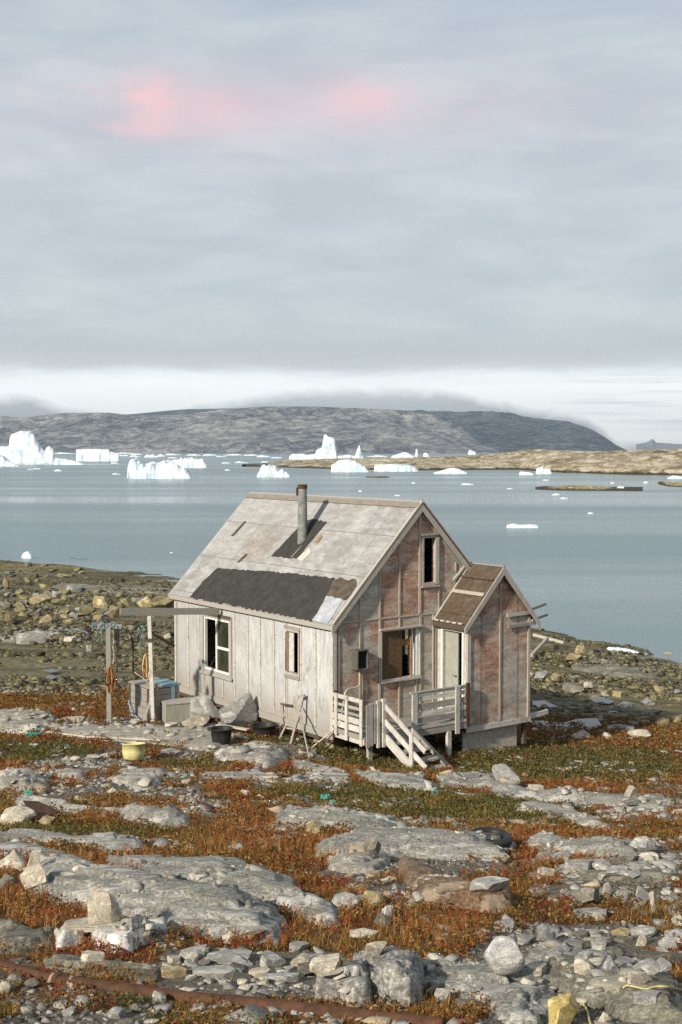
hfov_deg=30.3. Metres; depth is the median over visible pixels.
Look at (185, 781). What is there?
loose stone
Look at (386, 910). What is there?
boulder
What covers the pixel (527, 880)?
straw grass
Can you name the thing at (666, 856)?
loose stone
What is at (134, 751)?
yellow tub
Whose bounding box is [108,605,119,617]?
boulder
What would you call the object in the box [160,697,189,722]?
storage box
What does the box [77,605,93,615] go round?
boulder
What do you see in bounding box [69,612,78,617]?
boulder
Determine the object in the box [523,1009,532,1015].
loose stone
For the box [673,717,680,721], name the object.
boulder
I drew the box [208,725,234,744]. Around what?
plastic tub
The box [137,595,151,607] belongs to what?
boulder
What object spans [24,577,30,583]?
boulder
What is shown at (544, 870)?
loose stone
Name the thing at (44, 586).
boulder
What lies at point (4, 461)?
iceberg
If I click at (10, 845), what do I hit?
rock outcrop
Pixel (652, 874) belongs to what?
rock outcrop
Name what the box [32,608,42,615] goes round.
boulder
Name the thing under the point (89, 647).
boulder
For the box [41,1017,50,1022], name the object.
loose stone
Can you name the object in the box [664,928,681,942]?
loose stone
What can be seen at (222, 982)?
loose stone
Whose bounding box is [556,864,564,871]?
loose stone
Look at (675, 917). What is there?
loose stone
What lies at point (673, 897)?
loose stone
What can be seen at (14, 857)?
boulder
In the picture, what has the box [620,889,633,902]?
boulder
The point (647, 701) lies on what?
boulder
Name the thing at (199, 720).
boulder
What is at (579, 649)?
boulder
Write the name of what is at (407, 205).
sky
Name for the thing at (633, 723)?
shore stone
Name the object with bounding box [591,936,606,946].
boulder
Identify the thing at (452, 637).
door
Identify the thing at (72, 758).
boulder
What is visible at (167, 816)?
rock outcrop
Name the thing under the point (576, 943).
loose stone
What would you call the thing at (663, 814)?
loose stone
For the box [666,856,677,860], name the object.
loose stone
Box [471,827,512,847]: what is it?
old tyre
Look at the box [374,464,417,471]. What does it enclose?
iceberg
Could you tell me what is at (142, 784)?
rock shards
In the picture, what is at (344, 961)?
boulder
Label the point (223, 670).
window
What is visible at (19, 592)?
boulder
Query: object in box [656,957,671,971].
loose stone
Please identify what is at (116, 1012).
boulder
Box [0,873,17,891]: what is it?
boulder
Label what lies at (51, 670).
puddle
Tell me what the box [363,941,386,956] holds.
boulder
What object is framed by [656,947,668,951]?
loose stone
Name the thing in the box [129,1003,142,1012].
boulder
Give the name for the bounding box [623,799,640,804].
loose stone
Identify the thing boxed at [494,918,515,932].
boulder
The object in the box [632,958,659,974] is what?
boulder
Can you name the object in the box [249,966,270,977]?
boulder
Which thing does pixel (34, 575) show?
headland rock
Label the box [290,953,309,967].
boulder
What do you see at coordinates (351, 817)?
rock outcrop
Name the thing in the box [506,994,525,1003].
loose stone
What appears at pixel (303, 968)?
boulder
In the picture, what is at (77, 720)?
boulder
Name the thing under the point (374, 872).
loose stone
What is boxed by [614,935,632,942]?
loose stone
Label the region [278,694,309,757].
chair frame
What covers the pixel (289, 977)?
boulder
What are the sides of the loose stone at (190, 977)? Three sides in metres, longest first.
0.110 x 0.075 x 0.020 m
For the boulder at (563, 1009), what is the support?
on the ground at (28, 666)
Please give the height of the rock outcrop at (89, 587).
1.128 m
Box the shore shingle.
[0,573,681,725]
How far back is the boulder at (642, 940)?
9.76 m
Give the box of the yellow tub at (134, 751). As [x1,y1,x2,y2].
[122,742,145,760]
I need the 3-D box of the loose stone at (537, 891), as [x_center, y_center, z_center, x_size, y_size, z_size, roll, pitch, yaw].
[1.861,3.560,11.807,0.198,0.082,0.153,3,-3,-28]
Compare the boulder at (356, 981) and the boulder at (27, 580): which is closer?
the boulder at (356, 981)
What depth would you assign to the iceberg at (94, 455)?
972.65 m
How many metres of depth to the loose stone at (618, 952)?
9.16 m
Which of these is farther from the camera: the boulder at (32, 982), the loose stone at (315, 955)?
the loose stone at (315, 955)
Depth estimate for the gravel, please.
12.29 m
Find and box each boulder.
[0,610,7,615]
[0,806,36,824]
[0,850,25,870]
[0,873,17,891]
[0,981,11,993]
[1,603,11,608]
[2,611,17,621]
[3,578,9,587]
[7,973,22,985]
[14,605,25,611]
[15,590,24,595]
[15,601,25,606]
[16,633,46,643]
[18,594,31,599]
[18,611,28,617]
[20,863,46,889]
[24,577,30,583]
[25,978,39,987]
[27,848,40,867]
[28,594,51,604]
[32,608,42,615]
[39,584,51,589]
[39,614,53,622]
[39,815,55,825]
[41,614,57,620]
[42,591,51,596]
[51,599,65,604]
[52,591,62,596]
[53,928,85,949]
[54,1000,69,1008]
[58,606,70,613]
[59,590,70,594]
[60,594,69,600]
[60,614,69,618]
[60,917,124,931]
[61,756,69,760]
[62,618,75,623]
[62,1005,75,1015]
[64,636,77,641]
[64,716,84,722]
[66,585,83,592]
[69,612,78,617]
[70,756,81,761]
[75,995,89,1007]
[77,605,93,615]
[81,950,104,961]
[86,644,92,651]
[86,754,99,757]
[87,885,121,923]
[93,596,109,608]
[93,614,104,619]
[94,609,106,616]
[105,1006,124,1018]
[107,787,115,792]
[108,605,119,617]
[116,592,125,597]
[119,761,132,766]
[121,598,134,605]
[125,914,143,930]
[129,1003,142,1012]
[130,718,140,723]
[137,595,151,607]
[151,595,174,607]
[152,991,166,1002]
[160,748,180,757]
[160,966,186,977]
[165,722,178,726]
[180,944,206,959]
[182,714,209,726]
[190,694,220,720]
[192,965,235,978]
[207,950,245,964]
[219,692,257,726]
[220,949,251,960]
[222,933,235,944]
[223,1009,242,1023]
[238,929,265,944]
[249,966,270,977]
[260,950,285,966]
[263,972,299,982]
[289,941,309,951]
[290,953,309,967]
[297,962,314,976]
[305,820,323,834]
[309,953,340,971]
[311,961,343,977]
[313,738,324,744]
[315,958,372,1007]
[331,892,360,910]
[340,957,348,966]
[348,928,377,937]
[353,946,424,1006]
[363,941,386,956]
[364,838,380,854]
[364,890,384,907]
[374,913,392,927]
[381,905,393,916]
[398,854,514,912]
[434,988,452,1002]
[455,999,482,1012]
[470,876,509,891]
[478,928,490,938]
[483,936,524,975]
[492,764,519,781]
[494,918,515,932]
[496,853,509,862]
[517,934,534,944]
[525,962,545,975]
[528,784,543,789]
[534,671,546,679]
[536,924,555,941]
[548,993,579,1023]
[550,673,561,682]
[556,850,570,859]
[562,682,583,692]
[564,859,592,871]
[565,653,580,661]
[571,730,590,738]
[571,887,598,904]
[572,908,606,917]
[574,958,593,975]
[575,645,586,653]
[583,682,593,688]
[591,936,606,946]
[592,912,604,921]
[598,1012,610,1021]
[601,955,619,975]
[602,884,611,894]
[603,732,611,737]
[606,724,633,731]
[610,927,630,936]
[618,701,633,707]
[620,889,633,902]
[624,785,636,797]
[627,729,651,737]
[627,971,651,985]
[629,836,654,851]
[630,925,655,937]
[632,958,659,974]
[633,886,647,905]
[633,989,659,1004]
[636,934,647,945]
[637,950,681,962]
[641,697,654,704]
[641,709,662,714]
[643,853,654,862]
[649,891,656,912]
[655,718,670,725]
[658,932,676,951]
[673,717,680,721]
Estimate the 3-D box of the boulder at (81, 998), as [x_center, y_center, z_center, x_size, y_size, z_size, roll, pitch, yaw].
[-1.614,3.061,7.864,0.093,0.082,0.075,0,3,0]
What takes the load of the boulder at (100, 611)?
on the ground at (28, 666)
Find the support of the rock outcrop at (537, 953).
on the ground at (28, 666)
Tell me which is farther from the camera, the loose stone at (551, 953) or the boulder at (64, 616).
the boulder at (64, 616)
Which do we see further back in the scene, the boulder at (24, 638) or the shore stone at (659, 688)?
the boulder at (24, 638)
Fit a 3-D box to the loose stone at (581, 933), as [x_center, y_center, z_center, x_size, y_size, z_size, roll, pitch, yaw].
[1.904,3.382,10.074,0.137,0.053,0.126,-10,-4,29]
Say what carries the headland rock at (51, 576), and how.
on the ground at (28, 666)
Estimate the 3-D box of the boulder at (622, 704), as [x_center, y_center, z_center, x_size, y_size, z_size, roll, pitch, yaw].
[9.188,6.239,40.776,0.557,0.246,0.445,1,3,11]
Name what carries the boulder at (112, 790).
on the ground at (28, 666)
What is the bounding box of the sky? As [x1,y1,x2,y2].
[0,0,681,449]
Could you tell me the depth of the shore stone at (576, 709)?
38.17 m
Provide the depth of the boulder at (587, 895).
11.31 m
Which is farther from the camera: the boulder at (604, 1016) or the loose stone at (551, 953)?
the loose stone at (551, 953)
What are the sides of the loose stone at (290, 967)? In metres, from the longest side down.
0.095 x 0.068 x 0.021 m
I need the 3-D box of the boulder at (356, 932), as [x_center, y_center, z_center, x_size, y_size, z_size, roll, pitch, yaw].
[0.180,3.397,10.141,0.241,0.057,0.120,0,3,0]
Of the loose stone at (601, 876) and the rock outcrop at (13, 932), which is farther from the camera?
the loose stone at (601, 876)
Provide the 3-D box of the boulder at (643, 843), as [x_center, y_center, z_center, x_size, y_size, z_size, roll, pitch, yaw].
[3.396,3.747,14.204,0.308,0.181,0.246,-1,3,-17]
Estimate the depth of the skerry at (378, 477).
432.80 m
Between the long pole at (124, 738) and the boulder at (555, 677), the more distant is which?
the boulder at (555, 677)
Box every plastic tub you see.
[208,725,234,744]
[250,722,277,737]
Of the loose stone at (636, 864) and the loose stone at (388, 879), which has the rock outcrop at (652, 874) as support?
the loose stone at (636, 864)
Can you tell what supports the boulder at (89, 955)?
on the rock outcrop at (64, 959)
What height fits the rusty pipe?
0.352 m
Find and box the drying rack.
[91,608,219,722]
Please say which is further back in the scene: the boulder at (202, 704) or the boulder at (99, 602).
the boulder at (99, 602)
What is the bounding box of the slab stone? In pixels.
[86,917,167,953]
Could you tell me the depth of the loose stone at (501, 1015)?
7.55 m
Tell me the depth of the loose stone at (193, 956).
9.10 m
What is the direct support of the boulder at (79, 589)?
on the ground at (28, 666)
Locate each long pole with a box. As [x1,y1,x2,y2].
[45,731,84,736]
[86,736,160,740]
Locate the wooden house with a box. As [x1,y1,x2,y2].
[168,484,547,769]
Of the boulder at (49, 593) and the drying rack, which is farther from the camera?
the boulder at (49, 593)
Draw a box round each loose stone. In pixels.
[21,1006,30,1013]
[27,1018,37,1022]
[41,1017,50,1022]
[80,1009,89,1013]
[118,1018,134,1023]
[144,1019,159,1023]
[167,955,180,964]
[179,952,198,961]
[181,779,190,783]
[184,959,196,966]
[185,974,196,980]
[197,959,209,965]
[203,977,212,983]
[219,980,231,984]
[230,962,244,972]
[231,971,251,981]
[237,978,247,984]
[238,984,250,989]
[243,960,252,966]
[250,983,258,987]
[250,987,257,993]
[256,978,268,985]
[258,988,268,994]
[268,991,285,997]
[283,965,294,969]
[294,983,303,987]
[303,984,309,989]
[309,953,322,962]
[365,874,377,877]
[368,870,379,873]
[379,877,390,882]
[470,986,480,991]
[475,994,484,998]
[488,1011,497,1018]
[497,1010,505,1020]
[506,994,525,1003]
[512,1001,519,1006]
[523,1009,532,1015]
[528,887,550,895]
[536,851,554,859]
[537,867,555,875]
[547,950,561,956]
[555,932,563,938]
[555,942,570,952]
[555,954,563,960]
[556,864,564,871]
[559,889,571,896]
[564,938,583,948]
[572,930,588,937]
[574,951,593,960]
[580,849,588,853]
[583,937,596,940]
[586,928,599,934]
[586,949,607,955]
[591,945,605,949]
[592,859,611,869]
[598,873,606,880]
[606,866,628,875]
[607,855,630,864]
[611,949,623,958]
[613,889,632,897]
[614,805,625,808]
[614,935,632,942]
[615,956,634,963]
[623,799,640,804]
[626,869,641,877]
[627,855,638,861]
[628,860,651,868]
[632,958,640,964]
[639,852,658,860]
[652,919,667,925]
[654,863,665,868]
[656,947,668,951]
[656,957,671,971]
[660,811,671,818]
[660,854,676,857]
[660,890,671,894]
[662,868,673,873]
[664,906,676,910]
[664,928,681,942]
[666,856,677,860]
[666,896,679,902]
[669,911,679,915]
[671,915,681,925]
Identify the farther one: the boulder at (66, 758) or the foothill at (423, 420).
the foothill at (423, 420)
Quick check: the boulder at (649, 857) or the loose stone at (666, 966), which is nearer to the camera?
the loose stone at (666, 966)
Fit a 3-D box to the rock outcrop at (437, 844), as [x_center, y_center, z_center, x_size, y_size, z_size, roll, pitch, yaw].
[0.847,3.960,14.698,2.586,0.618,2.049,0,3,0]
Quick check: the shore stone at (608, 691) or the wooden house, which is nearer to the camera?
the wooden house
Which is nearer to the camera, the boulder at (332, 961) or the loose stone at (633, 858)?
the boulder at (332, 961)
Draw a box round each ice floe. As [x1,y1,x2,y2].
[507,523,537,527]
[607,647,648,654]
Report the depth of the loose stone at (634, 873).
12.48 m
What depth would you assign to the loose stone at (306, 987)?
8.36 m
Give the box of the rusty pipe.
[0,959,445,1023]
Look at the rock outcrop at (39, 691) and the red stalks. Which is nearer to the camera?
the red stalks
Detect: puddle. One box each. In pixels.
[43,669,58,672]
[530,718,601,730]
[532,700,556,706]
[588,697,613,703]
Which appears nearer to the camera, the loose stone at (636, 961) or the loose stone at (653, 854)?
the loose stone at (636, 961)
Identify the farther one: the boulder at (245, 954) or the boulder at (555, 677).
the boulder at (555, 677)
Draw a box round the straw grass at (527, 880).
[0,694,681,1023]
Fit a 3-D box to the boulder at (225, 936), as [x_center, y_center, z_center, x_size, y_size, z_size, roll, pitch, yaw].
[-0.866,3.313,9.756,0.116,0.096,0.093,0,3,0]
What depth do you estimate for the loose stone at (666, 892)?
11.75 m
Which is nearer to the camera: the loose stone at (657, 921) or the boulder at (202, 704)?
the loose stone at (657, 921)
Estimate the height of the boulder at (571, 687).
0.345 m
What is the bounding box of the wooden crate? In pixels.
[128,678,180,720]
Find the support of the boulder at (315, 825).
on the ground at (28, 666)
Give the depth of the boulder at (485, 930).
9.96 m
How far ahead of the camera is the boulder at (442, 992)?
8.01 m
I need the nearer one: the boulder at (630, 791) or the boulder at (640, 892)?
the boulder at (640, 892)
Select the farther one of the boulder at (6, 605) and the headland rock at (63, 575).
the headland rock at (63, 575)
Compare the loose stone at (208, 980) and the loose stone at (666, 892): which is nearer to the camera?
the loose stone at (208, 980)
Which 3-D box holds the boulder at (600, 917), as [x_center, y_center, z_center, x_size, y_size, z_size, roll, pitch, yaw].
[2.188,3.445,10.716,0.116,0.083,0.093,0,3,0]
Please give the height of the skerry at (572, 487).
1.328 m
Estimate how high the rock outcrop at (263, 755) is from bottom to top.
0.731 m
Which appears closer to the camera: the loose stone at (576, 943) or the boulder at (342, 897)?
the loose stone at (576, 943)
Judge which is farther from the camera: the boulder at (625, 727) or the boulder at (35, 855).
the boulder at (625, 727)
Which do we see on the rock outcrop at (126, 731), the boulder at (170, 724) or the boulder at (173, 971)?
the boulder at (170, 724)
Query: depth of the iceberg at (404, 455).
1230.43 m
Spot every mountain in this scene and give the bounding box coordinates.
[0,406,480,452]
[127,408,626,451]
[636,439,681,449]
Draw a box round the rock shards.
[0,701,681,1023]
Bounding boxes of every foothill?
[399,412,501,452]
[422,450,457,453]
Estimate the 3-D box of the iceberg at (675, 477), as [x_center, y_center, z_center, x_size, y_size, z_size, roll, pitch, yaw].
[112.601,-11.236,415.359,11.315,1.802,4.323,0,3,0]
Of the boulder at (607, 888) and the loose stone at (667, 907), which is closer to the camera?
the loose stone at (667, 907)
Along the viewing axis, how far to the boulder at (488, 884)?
11.03 m
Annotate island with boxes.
[242,448,681,474]
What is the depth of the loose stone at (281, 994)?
8.09 m
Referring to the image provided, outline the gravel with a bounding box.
[0,698,681,1023]
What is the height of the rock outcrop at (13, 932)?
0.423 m
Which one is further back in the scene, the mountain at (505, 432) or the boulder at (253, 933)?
the mountain at (505, 432)
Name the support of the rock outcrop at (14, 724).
on the ground at (28, 666)
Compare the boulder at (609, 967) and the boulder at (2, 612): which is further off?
the boulder at (2, 612)
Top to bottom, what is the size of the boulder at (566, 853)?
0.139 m
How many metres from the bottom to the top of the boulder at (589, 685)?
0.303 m
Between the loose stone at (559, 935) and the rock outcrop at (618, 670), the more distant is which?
the rock outcrop at (618, 670)
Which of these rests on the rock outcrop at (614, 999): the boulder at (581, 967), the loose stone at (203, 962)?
the boulder at (581, 967)
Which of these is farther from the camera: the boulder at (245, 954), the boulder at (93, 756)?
the boulder at (93, 756)
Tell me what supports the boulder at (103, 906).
on the boulder at (83, 924)
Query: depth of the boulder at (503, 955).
8.24 m
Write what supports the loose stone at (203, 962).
on the ground at (28, 666)
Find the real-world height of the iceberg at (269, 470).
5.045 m
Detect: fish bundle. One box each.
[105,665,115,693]
[142,654,148,678]
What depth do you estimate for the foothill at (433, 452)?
2329.72 m
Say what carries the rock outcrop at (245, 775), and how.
on the ground at (28, 666)
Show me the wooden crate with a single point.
(139, 695)
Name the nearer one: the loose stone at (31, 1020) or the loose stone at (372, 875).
the loose stone at (31, 1020)
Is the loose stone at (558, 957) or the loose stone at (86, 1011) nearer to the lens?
the loose stone at (86, 1011)
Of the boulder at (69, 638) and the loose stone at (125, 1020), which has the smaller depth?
the loose stone at (125, 1020)
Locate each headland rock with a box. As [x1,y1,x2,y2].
[29,573,38,577]
[46,574,56,578]
[57,573,66,577]
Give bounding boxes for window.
[199,615,231,680]
[284,625,299,680]
[379,625,423,683]
[421,533,439,587]
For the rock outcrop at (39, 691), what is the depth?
34.73 m
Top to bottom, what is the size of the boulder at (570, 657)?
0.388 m
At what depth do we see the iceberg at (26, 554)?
115.93 m
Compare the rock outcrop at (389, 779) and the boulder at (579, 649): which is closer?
the rock outcrop at (389, 779)
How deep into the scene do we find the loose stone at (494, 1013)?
7.64 m
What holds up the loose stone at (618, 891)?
on the ground at (28, 666)
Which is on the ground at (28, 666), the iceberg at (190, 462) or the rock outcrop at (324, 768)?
the rock outcrop at (324, 768)
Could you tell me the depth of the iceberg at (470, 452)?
1854.05 m
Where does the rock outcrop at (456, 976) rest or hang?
on the ground at (28, 666)
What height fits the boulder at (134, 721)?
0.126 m
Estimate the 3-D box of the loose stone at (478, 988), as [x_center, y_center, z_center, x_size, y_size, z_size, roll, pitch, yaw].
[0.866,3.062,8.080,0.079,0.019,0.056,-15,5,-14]
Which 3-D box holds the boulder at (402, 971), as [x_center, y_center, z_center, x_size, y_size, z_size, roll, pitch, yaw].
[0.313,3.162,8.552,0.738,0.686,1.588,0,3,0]
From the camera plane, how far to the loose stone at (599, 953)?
9.02 m
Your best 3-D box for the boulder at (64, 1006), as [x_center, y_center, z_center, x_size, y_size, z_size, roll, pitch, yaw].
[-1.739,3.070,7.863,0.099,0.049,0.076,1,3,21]
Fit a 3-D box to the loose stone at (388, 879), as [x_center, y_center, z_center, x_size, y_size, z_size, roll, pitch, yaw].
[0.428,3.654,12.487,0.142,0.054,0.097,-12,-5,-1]
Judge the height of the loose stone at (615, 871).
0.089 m
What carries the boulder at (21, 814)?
on the ground at (28, 666)
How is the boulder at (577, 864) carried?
on the rock outcrop at (652, 874)
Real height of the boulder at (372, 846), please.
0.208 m
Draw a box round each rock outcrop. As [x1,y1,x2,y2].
[0,627,90,642]
[0,687,99,696]
[0,709,56,733]
[0,767,49,791]
[0,828,145,852]
[0,841,76,858]
[0,918,54,953]
[14,794,189,827]
[26,855,288,945]
[43,954,159,981]
[49,724,229,751]
[51,583,171,594]
[55,768,86,778]
[106,854,297,899]
[112,774,161,786]
[119,767,175,774]
[201,771,279,780]
[214,740,288,768]
[240,873,340,927]
[274,805,409,829]
[291,759,346,772]
[298,772,351,782]
[315,827,505,860]
[327,851,390,873]
[353,769,440,791]
[422,958,555,1023]
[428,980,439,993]
[438,772,674,808]
[515,801,611,829]
[524,832,644,860]
[527,941,622,962]
[537,955,681,1023]
[564,867,680,881]
[571,651,681,677]
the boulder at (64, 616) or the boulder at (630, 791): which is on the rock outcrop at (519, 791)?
the boulder at (630, 791)
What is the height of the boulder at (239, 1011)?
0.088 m
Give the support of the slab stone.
on the ground at (28, 666)
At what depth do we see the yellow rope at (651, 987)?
7.75 m
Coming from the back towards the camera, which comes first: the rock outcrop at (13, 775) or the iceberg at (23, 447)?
the iceberg at (23, 447)
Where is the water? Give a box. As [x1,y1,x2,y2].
[0,450,681,665]
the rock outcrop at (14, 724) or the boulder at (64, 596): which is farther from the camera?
the boulder at (64, 596)
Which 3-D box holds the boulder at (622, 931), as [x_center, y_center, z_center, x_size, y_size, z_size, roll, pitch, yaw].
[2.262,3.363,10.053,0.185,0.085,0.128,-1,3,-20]
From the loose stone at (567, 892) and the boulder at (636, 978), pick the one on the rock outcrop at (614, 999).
the boulder at (636, 978)
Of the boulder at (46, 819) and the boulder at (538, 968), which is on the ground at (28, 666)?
the boulder at (46, 819)
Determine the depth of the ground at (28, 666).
19.16 m
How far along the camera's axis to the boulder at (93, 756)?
25.93 m
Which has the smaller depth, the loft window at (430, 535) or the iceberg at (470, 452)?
the loft window at (430, 535)
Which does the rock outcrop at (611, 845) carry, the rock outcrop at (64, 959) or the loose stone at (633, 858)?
the loose stone at (633, 858)
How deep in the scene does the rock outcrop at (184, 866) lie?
12.73 m
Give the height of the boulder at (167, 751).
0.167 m
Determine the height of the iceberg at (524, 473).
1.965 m
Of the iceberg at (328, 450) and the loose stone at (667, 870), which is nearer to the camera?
the loose stone at (667, 870)
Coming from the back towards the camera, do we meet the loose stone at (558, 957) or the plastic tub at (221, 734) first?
the plastic tub at (221, 734)
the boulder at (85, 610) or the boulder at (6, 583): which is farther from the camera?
the boulder at (6, 583)
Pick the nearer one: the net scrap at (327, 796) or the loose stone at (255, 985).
the loose stone at (255, 985)
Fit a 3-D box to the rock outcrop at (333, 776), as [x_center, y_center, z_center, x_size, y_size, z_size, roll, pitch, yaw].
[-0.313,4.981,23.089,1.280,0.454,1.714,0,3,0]
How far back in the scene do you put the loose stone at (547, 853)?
14.11 m
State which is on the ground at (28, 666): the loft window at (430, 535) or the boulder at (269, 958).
the boulder at (269, 958)
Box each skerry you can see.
[367,476,389,477]
[535,484,659,491]
[658,481,681,486]
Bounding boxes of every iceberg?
[0,431,54,463]
[0,455,17,465]
[22,551,31,558]
[53,458,83,464]
[76,449,118,460]
[127,458,191,478]
[172,457,205,467]
[257,464,289,476]
[289,434,337,458]
[331,459,368,471]
[338,445,362,457]
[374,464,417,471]
[391,452,414,457]
[434,468,466,473]
[468,450,475,454]
[519,471,533,474]
[536,466,550,473]
[667,475,681,478]
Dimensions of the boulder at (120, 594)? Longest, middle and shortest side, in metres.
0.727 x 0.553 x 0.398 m
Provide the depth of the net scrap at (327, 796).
19.81 m
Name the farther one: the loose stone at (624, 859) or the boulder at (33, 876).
the loose stone at (624, 859)
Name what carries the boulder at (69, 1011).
on the ground at (28, 666)
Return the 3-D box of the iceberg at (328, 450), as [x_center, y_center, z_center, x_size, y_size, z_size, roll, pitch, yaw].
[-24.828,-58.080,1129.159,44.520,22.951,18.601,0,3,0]
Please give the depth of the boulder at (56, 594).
79.71 m
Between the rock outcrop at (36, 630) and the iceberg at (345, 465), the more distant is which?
the iceberg at (345, 465)
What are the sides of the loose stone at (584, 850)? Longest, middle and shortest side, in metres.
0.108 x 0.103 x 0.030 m
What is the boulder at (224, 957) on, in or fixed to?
on the ground at (28, 666)
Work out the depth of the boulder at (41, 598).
72.08 m
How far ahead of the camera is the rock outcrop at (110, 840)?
14.97 m
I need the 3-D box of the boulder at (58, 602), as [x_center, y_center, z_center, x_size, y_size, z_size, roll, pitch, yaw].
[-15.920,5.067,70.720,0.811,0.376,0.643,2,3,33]
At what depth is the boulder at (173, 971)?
8.63 m
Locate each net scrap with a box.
[24,790,31,794]
[320,794,329,799]
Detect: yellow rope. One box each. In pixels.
[579,1003,590,1023]
[622,984,681,990]
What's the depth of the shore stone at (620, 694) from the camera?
44.05 m
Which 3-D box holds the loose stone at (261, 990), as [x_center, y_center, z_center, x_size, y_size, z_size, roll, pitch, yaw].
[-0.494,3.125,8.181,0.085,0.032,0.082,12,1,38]
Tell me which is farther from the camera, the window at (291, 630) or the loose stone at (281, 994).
the window at (291, 630)
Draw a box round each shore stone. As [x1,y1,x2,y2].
[567,707,579,711]
[591,693,602,696]
[600,689,611,694]
[612,690,626,697]
[628,721,639,726]
[650,695,656,699]
[655,686,664,691]
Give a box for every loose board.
[216,724,249,730]
[231,733,249,739]
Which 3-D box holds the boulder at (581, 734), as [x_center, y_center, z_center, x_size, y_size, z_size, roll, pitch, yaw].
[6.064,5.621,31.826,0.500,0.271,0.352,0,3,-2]
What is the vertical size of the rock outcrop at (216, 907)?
1.028 m
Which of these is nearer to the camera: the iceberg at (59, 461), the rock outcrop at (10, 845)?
the rock outcrop at (10, 845)
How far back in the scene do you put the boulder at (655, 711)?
37.86 m
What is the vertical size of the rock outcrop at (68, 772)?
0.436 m
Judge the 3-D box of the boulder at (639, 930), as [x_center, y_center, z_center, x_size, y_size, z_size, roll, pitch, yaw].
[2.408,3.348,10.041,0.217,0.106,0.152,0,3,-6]
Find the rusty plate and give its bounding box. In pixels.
[23,801,60,819]
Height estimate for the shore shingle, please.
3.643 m
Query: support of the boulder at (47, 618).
on the ground at (28, 666)
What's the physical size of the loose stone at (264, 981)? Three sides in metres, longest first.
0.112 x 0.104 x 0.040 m
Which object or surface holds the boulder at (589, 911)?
on the ground at (28, 666)
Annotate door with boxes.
[445,630,458,713]
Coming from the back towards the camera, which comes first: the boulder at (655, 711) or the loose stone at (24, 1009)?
the boulder at (655, 711)
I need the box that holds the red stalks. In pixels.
[0,756,681,1023]
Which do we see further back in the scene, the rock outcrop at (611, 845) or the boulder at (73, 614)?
the boulder at (73, 614)
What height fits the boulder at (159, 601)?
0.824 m
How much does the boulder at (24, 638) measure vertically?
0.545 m
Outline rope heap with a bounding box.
[25,732,42,736]
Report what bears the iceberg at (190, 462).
on the water
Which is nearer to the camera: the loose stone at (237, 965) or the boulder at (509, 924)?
the loose stone at (237, 965)
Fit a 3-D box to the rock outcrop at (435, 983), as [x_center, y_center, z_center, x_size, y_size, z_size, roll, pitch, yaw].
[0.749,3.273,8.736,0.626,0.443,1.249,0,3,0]
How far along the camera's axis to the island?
583.34 m
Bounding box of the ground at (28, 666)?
[0,560,681,1023]
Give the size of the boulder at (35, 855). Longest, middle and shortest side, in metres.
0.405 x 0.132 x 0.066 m
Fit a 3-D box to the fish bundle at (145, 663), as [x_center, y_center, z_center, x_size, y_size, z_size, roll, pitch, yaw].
[-4.644,3.677,30.043,0.188,0.642,0.157,1,3,10]
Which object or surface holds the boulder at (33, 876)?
on the rock outcrop at (216, 907)
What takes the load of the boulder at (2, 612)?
on the ground at (28, 666)
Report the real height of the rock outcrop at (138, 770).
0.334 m
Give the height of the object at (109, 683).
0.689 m
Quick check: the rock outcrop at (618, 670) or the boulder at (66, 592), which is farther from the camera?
the boulder at (66, 592)
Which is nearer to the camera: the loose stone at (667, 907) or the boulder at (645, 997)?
the boulder at (645, 997)
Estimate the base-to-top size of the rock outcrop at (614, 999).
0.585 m
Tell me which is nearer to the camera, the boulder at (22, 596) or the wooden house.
the wooden house
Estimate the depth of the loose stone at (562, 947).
9.19 m
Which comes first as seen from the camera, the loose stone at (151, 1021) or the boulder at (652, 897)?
the loose stone at (151, 1021)
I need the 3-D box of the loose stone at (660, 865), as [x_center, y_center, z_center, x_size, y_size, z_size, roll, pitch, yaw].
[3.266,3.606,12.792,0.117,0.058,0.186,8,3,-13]
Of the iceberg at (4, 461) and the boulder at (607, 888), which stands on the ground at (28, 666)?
the boulder at (607, 888)
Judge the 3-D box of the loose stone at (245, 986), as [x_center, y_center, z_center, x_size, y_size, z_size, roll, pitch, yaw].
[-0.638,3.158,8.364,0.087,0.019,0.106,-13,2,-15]
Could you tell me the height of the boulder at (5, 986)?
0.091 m
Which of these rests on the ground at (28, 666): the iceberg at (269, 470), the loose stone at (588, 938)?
the loose stone at (588, 938)

